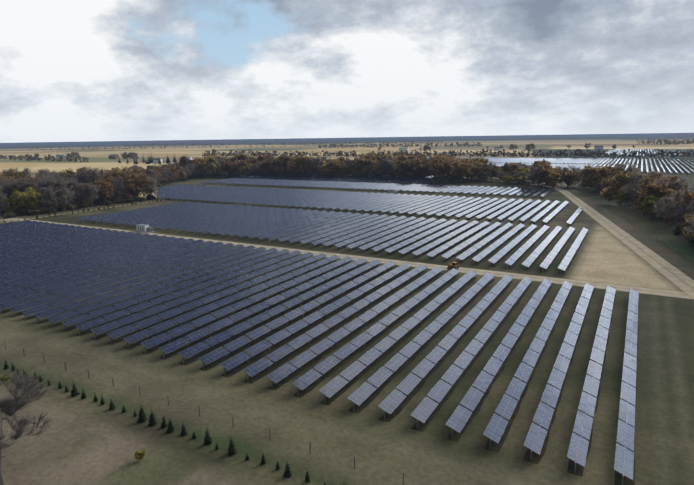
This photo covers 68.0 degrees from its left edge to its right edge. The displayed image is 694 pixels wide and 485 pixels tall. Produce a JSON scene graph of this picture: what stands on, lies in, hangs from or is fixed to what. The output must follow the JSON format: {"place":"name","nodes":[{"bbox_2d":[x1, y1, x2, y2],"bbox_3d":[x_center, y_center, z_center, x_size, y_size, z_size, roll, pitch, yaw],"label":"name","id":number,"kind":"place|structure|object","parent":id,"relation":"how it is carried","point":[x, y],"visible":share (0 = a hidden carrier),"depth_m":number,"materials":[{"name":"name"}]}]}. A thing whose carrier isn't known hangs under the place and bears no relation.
{"place":"outdoors","nodes":[
{"label":"outdoors","id":0,"kind":"place"},
{"bbox_2d":[0,133,693,484],"bbox_3d":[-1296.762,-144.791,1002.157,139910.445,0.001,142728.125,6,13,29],"label":"ground","id":1,"kind":"structure","parent":0,"point":[87,441],"depth_m":86.89,"materials":[{"name":"plant"}]},
{"bbox_2d":[0,194,11,217],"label":"bare tree","id":2,"kind":"object","parent":1,"relation":"on","point":[2,201],"visible":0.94,"depth_m":278.07,"materials":[{"name":"grey plant"}]},
{"bbox_2d":[1,211,16,218],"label":"bush","id":3,"kind":"object","parent":1,"relation":"on","point":[10,214],"visible":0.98,"depth_m":277.05,"materials":[{"name":"green plant"}]},
{"bbox_2d":[1,195,19,212],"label":"olive tree","id":4,"kind":"object","parent":1,"relation":"on","point":[8,208],"visible":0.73,"depth_m":282.74,"materials":[{"name":"green plant"}]},
{"bbox_2d":[0,169,23,180],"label":"thin tree","id":5,"kind":"object","parent":1,"relation":"on","point":[16,175],"visible":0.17,"depth_m":341.98,"materials":[{"name":"brown plant"}]},
{"bbox_2d":[0,177,24,212],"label":"bare tree","id":6,"kind":"object","parent":1,"relation":"on","point":[9,190],"visible":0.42,"depth_m":293.36,"materials":[{"name":"grey plant"}]},
{"bbox_2d":[0,167,33,178],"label":"bare tree","id":7,"kind":"object","parent":1,"relation":"on","point":[25,171],"visible":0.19,"depth_m":346.05,"materials":[{"name":"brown plant"}]},
{"bbox_2d":[19,208,31,215],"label":"bush","id":8,"kind":"object","parent":1,"relation":"on","point":[26,211],"visible":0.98,"depth_m":286.73,"materials":[{"name":"green plant"}]},
{"bbox_2d":[9,187,43,208],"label":"olive tree","id":9,"kind":"object","parent":1,"relation":"on","point":[29,197],"visible":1,"depth_m":287.53,"materials":[{"name":"green plant"}]},
{"bbox_2d":[9,177,44,208],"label":"bare tree","id":10,"kind":"object","parent":1,"relation":"on","point":[32,184],"visible":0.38,"depth_m":296.06,"materials":[{"name":"grey plant"}]},
{"bbox_2d":[0,368,57,484],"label":"tree","id":11,"kind":"object","parent":1,"relation":"on","point":[9,408],"visible":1,"depth_m":62.52,"materials":[{"name":"grey plant"}]},
{"bbox_2d":[31,206,45,214],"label":"bush","id":12,"kind":"object","parent":1,"relation":"on","point":[35,210],"visible":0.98,"depth_m":289.16,"materials":[{"name":"green plant"}]},
{"bbox_2d":[32,169,60,178],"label":"bare tree","id":13,"kind":"object","parent":1,"relation":"on","point":[55,174],"visible":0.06,"depth_m":320.45,"materials":[{"name":"grey plant"}]},
{"bbox_2d":[37,186,62,207],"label":"bare tree","id":14,"kind":"object","parent":1,"relation":"on","point":[48,191],"visible":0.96,"depth_m":294.59,"materials":[{"name":"grey plant"}]},
{"bbox_2d":[36,175,67,198],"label":"bare tree","id":15,"kind":"object","parent":1,"relation":"on","point":[51,183],"visible":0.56,"depth_m":302.85,"materials":[{"name":"grey plant"}]},
{"bbox_2d":[49,187,74,210],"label":"bare tree","id":16,"kind":"object","parent":1,"relation":"on","point":[64,192],"visible":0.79,"depth_m":300.65,"materials":[{"name":"grey plant"}]},
{"bbox_2d":[53,180,71,198],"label":"bare tree","id":17,"kind":"object","parent":1,"relation":"on","point":[61,186],"visible":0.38,"depth_m":306.33,"materials":[{"name":"grey plant"}]},
{"bbox_2d":[60,168,76,179],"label":"thin tree","id":18,"kind":"object","parent":1,"relation":"on","point":[69,174],"visible":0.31,"depth_m":358.32,"materials":[{"name":"brown plant"}]},
{"bbox_2d":[63,177,86,204],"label":"bare tree","id":19,"kind":"object","parent":1,"relation":"on","point":[71,182],"visible":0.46,"depth_m":319.69,"materials":[{"name":"grey plant"}]},
{"bbox_2d":[70,182,94,202],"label":"bare tree","id":20,"kind":"object","parent":1,"relation":"on","point":[78,188],"visible":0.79,"depth_m":314.44,"materials":[{"name":"grey plant"}]},
{"bbox_2d":[72,173,94,200],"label":"bare tree","id":21,"kind":"object","parent":1,"relation":"on","point":[85,178],"visible":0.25,"depth_m":335.69,"materials":[{"name":"grey plant"}]},
{"bbox_2d":[78,183,101,206],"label":"bare tree","id":22,"kind":"object","parent":1,"relation":"on","point":[93,192],"visible":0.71,"depth_m":315.33,"materials":[{"name":"grey plant"}]},
{"bbox_2d":[81,168,106,202],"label":"bare tree","id":23,"kind":"object","parent":1,"relation":"on","point":[95,172],"visible":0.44,"depth_m":333.97,"materials":[{"name":"grey plant"}]},
{"bbox_2d":[86,175,115,200],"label":"thin tree","id":24,"kind":"object","parent":1,"relation":"on","point":[106,184],"visible":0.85,"depth_m":326.20,"materials":[{"name":"brown plant"}]},
{"bbox_2d":[100,170,126,199],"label":"thin tree","id":25,"kind":"object","parent":1,"relation":"on","point":[114,174],"visible":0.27,"depth_m":346.10,"materials":[{"name":"brown plant"}]},
{"bbox_2d":[107,175,127,202],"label":"bare tree","id":26,"kind":"object","parent":1,"relation":"on","point":[116,183],"visible":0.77,"depth_m":335.38,"materials":[{"name":"grey plant"}]},
{"bbox_2d":[113,183,138,197],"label":"thin tree","id":27,"kind":"object","parent":1,"relation":"on","point":[124,195],"visible":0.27,"depth_m":345.30,"materials":[{"name":"brown plant"}]},
{"bbox_2d":[120,170,150,196],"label":"thin tree","id":28,"kind":"object","parent":1,"relation":"on","point":[138,183],"visible":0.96,"depth_m":344.20,"materials":[{"name":"brown plant"}]},
{"bbox_2d":[133,449,145,459],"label":"bush","id":29,"kind":"object","parent":1,"relation":"on","point":[138,454],"visible":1,"depth_m":65.37,"materials":[{"name":"yellow plant"}]},
{"bbox_2d":[137,404,146,423],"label":"conifer tree","id":30,"kind":"object","parent":1,"relation":"on","point":[142,418],"visible":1,"depth_m":74.49,"materials":[{"name":"green plant"}]},
{"bbox_2d":[134,224,155,232],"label":"inverter station","id":31,"kind":"object","parent":1,"relation":"on","point":[144,228],"visible":0.96,"depth_m":229.24,"materials":[{"name":"white"}]},
{"bbox_2d":[141,178,160,194],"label":"bare tree","id":32,"kind":"object","parent":1,"relation":"on","point":[148,190],"visible":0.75,"depth_m":354.03,"materials":[{"name":"grey plant"}]},
{"bbox_2d":[148,407,157,425],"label":"conifer tree","id":33,"kind":"object","parent":1,"relation":"on","point":[152,421],"visible":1,"depth_m":73.47,"materials":[{"name":"green plant"}]},
{"bbox_2d":[144,168,163,182],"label":"autumn tree","id":34,"kind":"object","parent":1,"relation":"on","point":[158,175],"visible":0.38,"depth_m":447.36,"materials":[{"name":"brown plant"}]},
{"bbox_2d":[154,166,178,183],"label":"autumn tree","id":35,"kind":"object","parent":1,"relation":"on","point":[173,169],"visible":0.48,"depth_m":479.40,"materials":[{"name":"brown plant"}]},
{"bbox_2d":[159,168,175,182],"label":"bare tree","id":36,"kind":"object","parent":1,"relation":"on","point":[164,172],"visible":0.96,"depth_m":464.22,"materials":[{"name":"grey plant"}]},
{"bbox_2d":[166,418,174,432],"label":"conifer tree","id":37,"kind":"object","parent":1,"relation":"on","point":[171,428],"visible":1,"depth_m":71.75,"materials":[{"name":"green plant"}]},
{"bbox_2d":[179,164,194,179],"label":"bare tree","id":38,"kind":"object","parent":1,"relation":"on","point":[188,171],"visible":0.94,"depth_m":522.49,"materials":[{"name":"grey plant"}]},
{"bbox_2d":[177,156,199,172],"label":"autumn tree","id":39,"kind":"object","parent":1,"relation":"on","point":[182,159],"visible":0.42,"depth_m":553.98,"materials":[{"name":"brown plant"}]},
{"bbox_2d":[198,156,216,177],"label":"autumn tree","id":40,"kind":"object","parent":1,"relation":"on","point":[208,167],"visible":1,"depth_m":538.22,"materials":[{"name":"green plant"}]},
{"bbox_2d":[203,428,212,444],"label":"conifer tree","id":41,"kind":"object","parent":1,"relation":"on","point":[208,439],"visible":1,"depth_m":68.78,"materials":[{"name":"green plant"}]},
{"bbox_2d":[2,342,436,484],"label":"fence","id":42,"kind":"object","parent":1,"relation":"on","point":[224,417],"visible":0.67,"depth_m":73.08,"materials":[{"name":"brown wood"}]},
{"bbox_2d":[221,161,233,175],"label":"thin tree","id":43,"kind":"object","parent":1,"relation":"on","point":[227,167],"visible":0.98,"depth_m":545.20,"materials":[{"name":"plant"}]},
{"bbox_2d":[227,436,237,455],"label":"conifer tree","id":44,"kind":"object","parent":1,"relation":"on","point":[231,449],"visible":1,"depth_m":66.50,"materials":[{"name":"green plant"}]},
{"bbox_2d":[230,153,247,161],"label":"autumn tree","id":45,"kind":"object","parent":1,"relation":"on","point":[240,157],"visible":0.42,"depth_m":585.99,"materials":[{"name":"brown plant"}]},
{"bbox_2d":[233,161,250,174],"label":"thin tree","id":46,"kind":"object","parent":1,"relation":"on","point":[236,165],"visible":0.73,"depth_m":546.96,"materials":[{"name":"brown plant"}]},
{"bbox_2d":[238,165,251,175],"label":"thin tree","id":47,"kind":"object","parent":1,"relation":"on","point":[245,169],"visible":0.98,"depth_m":542.08,"materials":[{"name":"brown plant"}]},
{"bbox_2d":[259,160,275,174],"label":"autumn tree","id":48,"kind":"object","parent":1,"relation":"on","point":[266,164],"visible":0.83,"depth_m":536.45,"materials":[{"name":"brown plant"}]},
{"bbox_2d":[271,154,290,176],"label":"autumn tree","id":49,"kind":"object","parent":1,"relation":"on","point":[279,163],"visible":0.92,"depth_m":525.59,"materials":[{"name":"brown plant"}]},
{"bbox_2d":[282,462,291,477],"bbox_3d":[-7.148,27.135,62.201,1.246,2.246,1.190,3,12,20],"label":"conifer tree","id":50,"kind":"object","parent":1,"relation":"on","point":[287,473],"visible":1,"depth_m":61.99,"materials":[{"name":"green plant"}]},
{"bbox_2d":[284,159,299,175],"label":"thin tree","id":51,"kind":"object","parent":1,"relation":"on","point":[292,166],"visible":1,"depth_m":523.54,"materials":[{"name":"brown plant"}]},
{"bbox_2d":[291,155,315,175],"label":"autumn tree","id":52,"kind":"object","parent":1,"relation":"on","point":[301,159],"visible":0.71,"depth_m":519.98,"materials":[{"name":"brown plant"}]},
{"bbox_2d":[304,156,323,174],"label":"bare tree","id":53,"kind":"object","parent":1,"relation":"on","point":[312,162],"visible":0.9,"depth_m":515.39,"materials":[{"name":"brown plant"}]},
{"bbox_2d":[0,177,638,484],"bbox_3d":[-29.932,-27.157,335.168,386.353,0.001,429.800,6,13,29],"label":"supports","id":54,"kind":"object","parent":1,"relation":"on","point":[496,448],"depth_m":111.37,"materials":[{"name":"metal"}]},
{"bbox_2d":[0,220,638,484],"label":"solar block","id":55,"kind":"structure","parent":54,"relation":"on","point":[496,427],"depth_m":116.83,"materials":[{"name":"blue glass"}]},
{"bbox_2d":[76,202,588,271],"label":"solar block","id":56,"kind":"structure","parent":54,"relation":"on","point":[200,215],"depth_m":224.14,"materials":[{"name":"blue glass"}]},
{"bbox_2d":[222,173,453,183],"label":"solar block","id":57,"kind":"structure","parent":54,"relation":"on","point":[425,179],"depth_m":497.87,"materials":[{"name":"blue glass"}]},
{"bbox_2d":[156,184,582,224],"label":"solar block","id":58,"kind":"structure","parent":54,"relation":"on","point":[332,199],"depth_m":319.10,"materials":[{"name":"blue glass"}]},
{"bbox_2d":[200,178,554,197],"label":"solar block","id":59,"kind":"structure","parent":54,"relation":"on","point":[340,184],"depth_m":411.01,"materials":[{"name":"blue glass"}]},
{"bbox_2d":[320,159,345,176],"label":"autumn tree","id":60,"kind":"object","parent":1,"relation":"on","point":[326,169],"visible":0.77,"depth_m":506.12,"materials":[{"name":"brown plant"}]},
{"bbox_2d":[331,164,344,176],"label":"autumn tree","id":61,"kind":"object","parent":1,"relation":"on","point":[337,170],"visible":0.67,"depth_m":505.51,"materials":[{"name":"brown plant"}]},
{"bbox_2d":[0,216,691,298],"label":"access road","id":62,"kind":"structure","parent":1,"relation":"on","point":[652,291],"depth_m":155.65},
{"bbox_2d":[0,139,693,161],"bbox_3d":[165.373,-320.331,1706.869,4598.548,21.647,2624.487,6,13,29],"label":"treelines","id":63,"kind":"object","parent":1,"relation":"on","point":[396,153],"visible":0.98,"depth_m":1058.45,"materials":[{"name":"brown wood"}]},
{"bbox_2d":[340,163,357,176],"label":"thin tree","id":64,"kind":"object","parent":1,"relation":"on","point":[344,168],"visible":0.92,"depth_m":505.50,"materials":[{"name":"brown plant"}]},
{"bbox_2d":[345,157,359,176],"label":"bare tree","id":65,"kind":"object","parent":1,"relation":"on","point":[349,160],"visible":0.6,"depth_m":508.46,"materials":[{"name":"brown plant"}]},
{"bbox_2d":[356,158,382,176],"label":"autumn tree","id":66,"kind":"object","parent":1,"relation":"on","point":[367,166],"visible":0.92,"depth_m":493.06,"materials":[{"name":"brown plant"}]},
{"bbox_2d":[359,154,380,174],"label":"autumn tree","id":67,"kind":"object","parent":1,"relation":"on","point":[374,156],"visible":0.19,"depth_m":517.96,"materials":[{"name":"brown plant"}]},
{"bbox_2d":[372,158,394,174],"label":"bare tree","id":68,"kind":"object","parent":1,"relation":"on","point":[387,170],"visible":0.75,"depth_m":484.73,"materials":[{"name":"brown plant"}]},
{"bbox_2d":[379,156,395,177],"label":"bare tree","id":69,"kind":"object","parent":1,"relation":"on","point":[391,163],"visible":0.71,"depth_m":486.19,"materials":[{"name":"brown plant"}]},
{"bbox_2d":[378,158,400,177],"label":"thin tree","id":70,"kind":"object","parent":1,"relation":"on","point":[396,163],"visible":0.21,"depth_m":490.25,"materials":[{"name":"brown plant"}]},
{"bbox_2d":[396,154,413,163],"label":"autumn tree","id":71,"kind":"object","parent":1,"relation":"on","point":[402,158],"visible":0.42,"depth_m":496.76,"materials":[{"name":"brown plant"}]},
{"bbox_2d":[396,159,421,177],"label":"autumn tree","id":72,"kind":"object","parent":1,"relation":"on","point":[408,169],"visible":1,"depth_m":465.03,"materials":[{"name":"brown plant"}]},
{"bbox_2d":[410,153,427,164],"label":"autumn tree","id":73,"kind":"object","parent":1,"relation":"on","point":[424,160],"visible":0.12,"depth_m":495.63,"materials":[{"name":"brown plant"}]},
{"bbox_2d":[414,164,430,178],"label":"autumn tree","id":74,"kind":"object","parent":1,"relation":"on","point":[424,173],"visible":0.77,"depth_m":468.23,"materials":[{"name":"brown plant"}]},
{"bbox_2d":[427,154,453,178],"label":"autumn tree","id":75,"kind":"object","parent":1,"relation":"on","point":[440,158],"visible":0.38,"depth_m":468.91,"materials":[{"name":"brown plant"}]},
{"bbox_2d":[428,159,461,182],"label":"thin tree","id":76,"kind":"object","parent":1,"relation":"on","point":[444,166],"visible":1,"depth_m":441.28,"materials":[{"name":"brown plant"}]},
{"bbox_2d":[453,159,472,181],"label":"autumn tree","id":77,"kind":"object","parent":1,"relation":"on","point":[466,168],"visible":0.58,"depth_m":445.59,"materials":[{"name":"brown plant"}]},
{"bbox_2d":[471,165,485,178],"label":"thin tree","id":78,"kind":"object","parent":1,"relation":"on","point":[478,168],"visible":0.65,"depth_m":453.36,"materials":[{"name":"brown plant"}]},
{"bbox_2d":[473,157,488,165],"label":"autumn tree","id":79,"kind":"object","parent":1,"relation":"on","point":[480,161],"visible":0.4,"depth_m":472.08,"materials":[{"name":"brown plant"}]},
{"bbox_2d":[485,165,497,178],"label":"thin tree","id":80,"kind":"object","parent":1,"relation":"on","point":[491,169],"visible":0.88,"depth_m":451.83,"materials":[{"name":"brown plant"}]},
{"bbox_2d":[507,163,521,182],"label":"autumn tree","id":81,"kind":"object","parent":1,"relation":"on","point":[512,167],"visible":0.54,"depth_m":435.57,"materials":[{"name":"brown plant"}]},
{"bbox_2d":[525,165,542,183],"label":"bare tree","id":82,"kind":"object","parent":1,"relation":"on","point":[532,178],"visible":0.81,"depth_m":394.15,"materials":[{"name":"grey plant"}]},
{"bbox_2d":[532,163,551,187],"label":"autumn tree","id":83,"kind":"object","parent":1,"relation":"on","point":[544,171],"visible":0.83,"depth_m":392.92,"materials":[{"name":"brown plant"}]},
{"bbox_2d":[545,172,559,187],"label":"autumn tree","id":84,"kind":"object","parent":1,"relation":"on","point":[552,177],"visible":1,"depth_m":382.13,"materials":[{"name":"brown plant"}]},
{"bbox_2d":[428,157,693,172],"bbox_3d":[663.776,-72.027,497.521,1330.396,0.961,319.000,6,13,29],"label":"solar panels","id":85,"kind":"object","parent":1,"relation":"on","point":[514,160],"visible":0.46,"depth_m":737.52,"materials":[{"name":"grey glass"}]},
{"bbox_2d":[558,170,577,185],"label":"thin tree","id":86,"kind":"object","parent":1,"relation":"on","point":[564,176],"visible":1,"depth_m":383.68,"materials":[{"name":"brown plant"}]},
{"bbox_2d":[463,177,693,298],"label":"access road","id":87,"kind":"structure","parent":1,"relation":"on","point":[682,281],"depth_m":180.62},
{"bbox_2d":[580,165,616,193],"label":"autumn tree","id":88,"kind":"object","parent":1,"relation":"on","point":[590,174],"visible":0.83,"depth_m":346.01,"materials":[{"name":"brown plant"}]},
{"bbox_2d":[592,175,607,193],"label":"thin tree","id":89,"kind":"object","parent":1,"relation":"on","point":[599,178],"visible":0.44,"depth_m":344.89,"materials":[{"name":"brown plant"}]},
{"bbox_2d":[599,178,610,188],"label":"thin tree","id":90,"kind":"object","parent":1,"relation":"on","point":[604,183],"visible":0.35,"depth_m":326.02,"materials":[{"name":"brown plant"}]},
{"bbox_2d":[599,171,633,204],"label":"autumn tree","id":91,"kind":"object","parent":1,"relation":"on","point":[616,182],"visible":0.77,"depth_m":292.42,"materials":[{"name":"brown plant"}]},
{"bbox_2d":[616,186,633,206],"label":"olive tree","id":92,"kind":"object","parent":1,"relation":"on","point":[621,197],"visible":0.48,"depth_m":282.35,"materials":[{"name":"green plant"}]},
{"bbox_2d":[611,161,640,174],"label":"bare tree","id":93,"kind":"object","parent":1,"relation":"on","point":[620,168],"visible":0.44,"depth_m":346.96,"materials":[{"name":"grey plant"}]},
{"bbox_2d":[635,187,650,215],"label":"autumn tree","id":94,"kind":"object","parent":1,"relation":"on","point":[639,192],"visible":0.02,"depth_m":249.73,"materials":[{"name":"brown plant"}]},
{"bbox_2d":[621,168,668,201],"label":"bare tree","id":95,"kind":"object","parent":1,"relation":"on","point":[633,185],"visible":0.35,"depth_m":271.01,"materials":[{"name":"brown plant"}]},
{"bbox_2d":[606,149,691,155],"bbox_3d":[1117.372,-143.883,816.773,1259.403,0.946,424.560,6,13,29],"label":"solar panels","id":96,"kind":"object","parent":1,"relation":"on","point":[638,150],"visible":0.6,"depth_m":1126.14,"materials":[{"name":"grey glass"}]},
{"bbox_2d":[636,195,666,219],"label":"olive tree","id":97,"kind":"object","parent":1,"relation":"on","point":[647,206],"visible":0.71,"depth_m":237.84,"materials":[{"name":"green plant"}]},
{"bbox_2d":[636,181,673,217],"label":"autumn tree","id":98,"kind":"object","parent":1,"relation":"on","point":[650,188],"visible":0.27,"depth_m":243.67,"materials":[{"name":"brown plant"}]},
{"bbox_2d":[633,174,678,203],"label":"thin tree","id":99,"kind":"object","parent":1,"relation":"on","point":[647,180],"visible":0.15,"depth_m":256.71,"materials":[{"name":"brown plant"}]},
{"bbox_2d":[648,185,677,213],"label":"autumn tree","id":100,"kind":"object","parent":1,"relation":"on","point":[658,194],"visible":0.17,"depth_m":241.52,"materials":[{"name":"brown plant"}]},
{"bbox_2d":[654,196,676,223],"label":"bare tree","id":101,"kind":"object","parent":1,"relation":"on","point":[659,204],"visible":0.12,"depth_m":227.41,"materials":[{"name":"brown plant"}]},
{"bbox_2d":[650,191,683,226],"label":"bare tree","id":102,"kind":"object","parent":1,"relation":"on","point":[667,200],"visible":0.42,"depth_m":221.08,"materials":[{"name":"grey plant"}]},
{"bbox_2d":[651,176,687,193],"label":"bare tree","id":103,"kind":"object","parent":1,"relation":"on","point":[678,182],"visible":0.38,"depth_m":248.89,"materials":[{"name":"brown plant"}]},
{"bbox_2d":[662,202,682,225],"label":"autumn tree","id":104,"kind":"object","parent":1,"relation":"on","point":[669,220],"visible":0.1,"depth_m":222.45,"materials":[{"name":"brown plant"}]},
{"bbox_2d":[657,185,693,224],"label":"bare tree","id":105,"kind":"object","parent":1,"relation":"on","point":[678,212],"visible":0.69,"depth_m":211.93,"materials":[{"name":"grey plant"}]},
{"bbox_2d":[673,222,692,236],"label":"tree","id":106,"kind":"object","parent":1,"relation":"on","point":[678,230],"visible":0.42,"depth_m":203.92,"materials":[{"name":"green plant"}]},
{"bbox_2d":[680,191,693,216],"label":"thin tree","id":107,"kind":"object","parent":1,"relation":"on","point":[688,195],"visible":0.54,"depth_m":200.84,"materials":[{"name":"brown plant"}]},
{"bbox_2d":[681,213,693,239],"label":"thin tree","id":108,"kind":"object","parent":1,"relation":"on","point":[688,235],"visible":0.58,"depth_m":183.78,"materials":[{"name":"brown plant"}]},
{"bbox_2d":[0,0,693,142],"label":"sky","id":109,"kind":"structure","parent":0,"point":[71,70],"materials":[{"name":"white"}]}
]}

